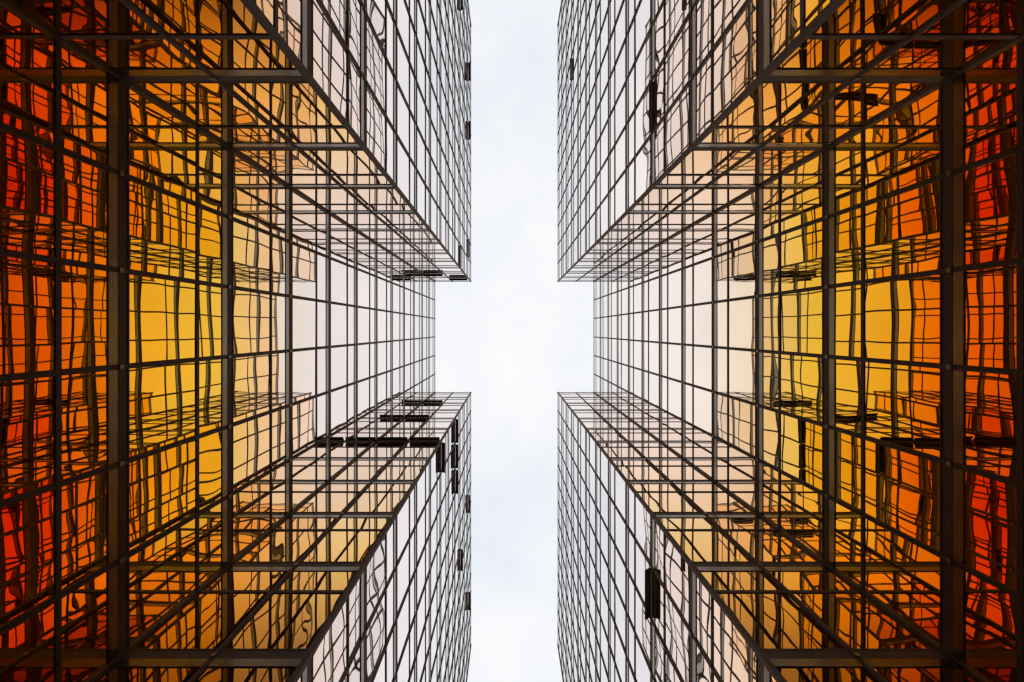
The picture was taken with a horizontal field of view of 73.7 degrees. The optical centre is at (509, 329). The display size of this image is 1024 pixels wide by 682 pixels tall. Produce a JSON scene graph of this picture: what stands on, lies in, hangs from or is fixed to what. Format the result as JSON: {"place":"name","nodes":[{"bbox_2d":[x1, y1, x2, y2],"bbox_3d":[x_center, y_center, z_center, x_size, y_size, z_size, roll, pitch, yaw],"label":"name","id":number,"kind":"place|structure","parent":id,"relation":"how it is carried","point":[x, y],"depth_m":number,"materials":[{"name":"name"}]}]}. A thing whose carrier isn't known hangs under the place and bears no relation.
{"place":"outdoors","nodes":[
{"label":"outdoors","id":0,"kind":"place"},
{"bbox_2d":[0,0,471,681],"bbox_3d":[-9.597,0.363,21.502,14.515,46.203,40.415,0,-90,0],"label":"office tower","id":1,"kind":"structure","parent":0,"point":[234,424],"depth_m":10.27,"materials":[{"name":"orange glass"}]},
{"bbox_2d":[298,0,470,681],"bbox_3d":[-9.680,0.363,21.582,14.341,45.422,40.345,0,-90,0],"label":"window pane","id":2,"kind":"structure","parent":1,"relation":"in","point":[378,449],"depth_m":24.40,"materials":[{"name":"white glass"}]},
{"bbox_2d":[435,0,592,681],"label":"sky","id":3,"kind":"structure","parent":0,"point":[514,336],"materials":[{"name":"white"}]},
{"bbox_2d":[557,0,1023,681],"bbox_3d":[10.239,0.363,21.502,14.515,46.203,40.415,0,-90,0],"label":"office tower","id":4,"kind":"structure","parent":0,"point":[791,424],"depth_m":11.21,"materials":[{"name":"orange glass"}]},
{"bbox_2d":[558,0,775,681],"bbox_3d":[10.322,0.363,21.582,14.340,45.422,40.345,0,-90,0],"label":"window pane","id":5,"kind":"structure","parent":4,"relation":"in","point":[703,671],"depth_m":24.53,"materials":[{"name":"white glass"}]}
]}

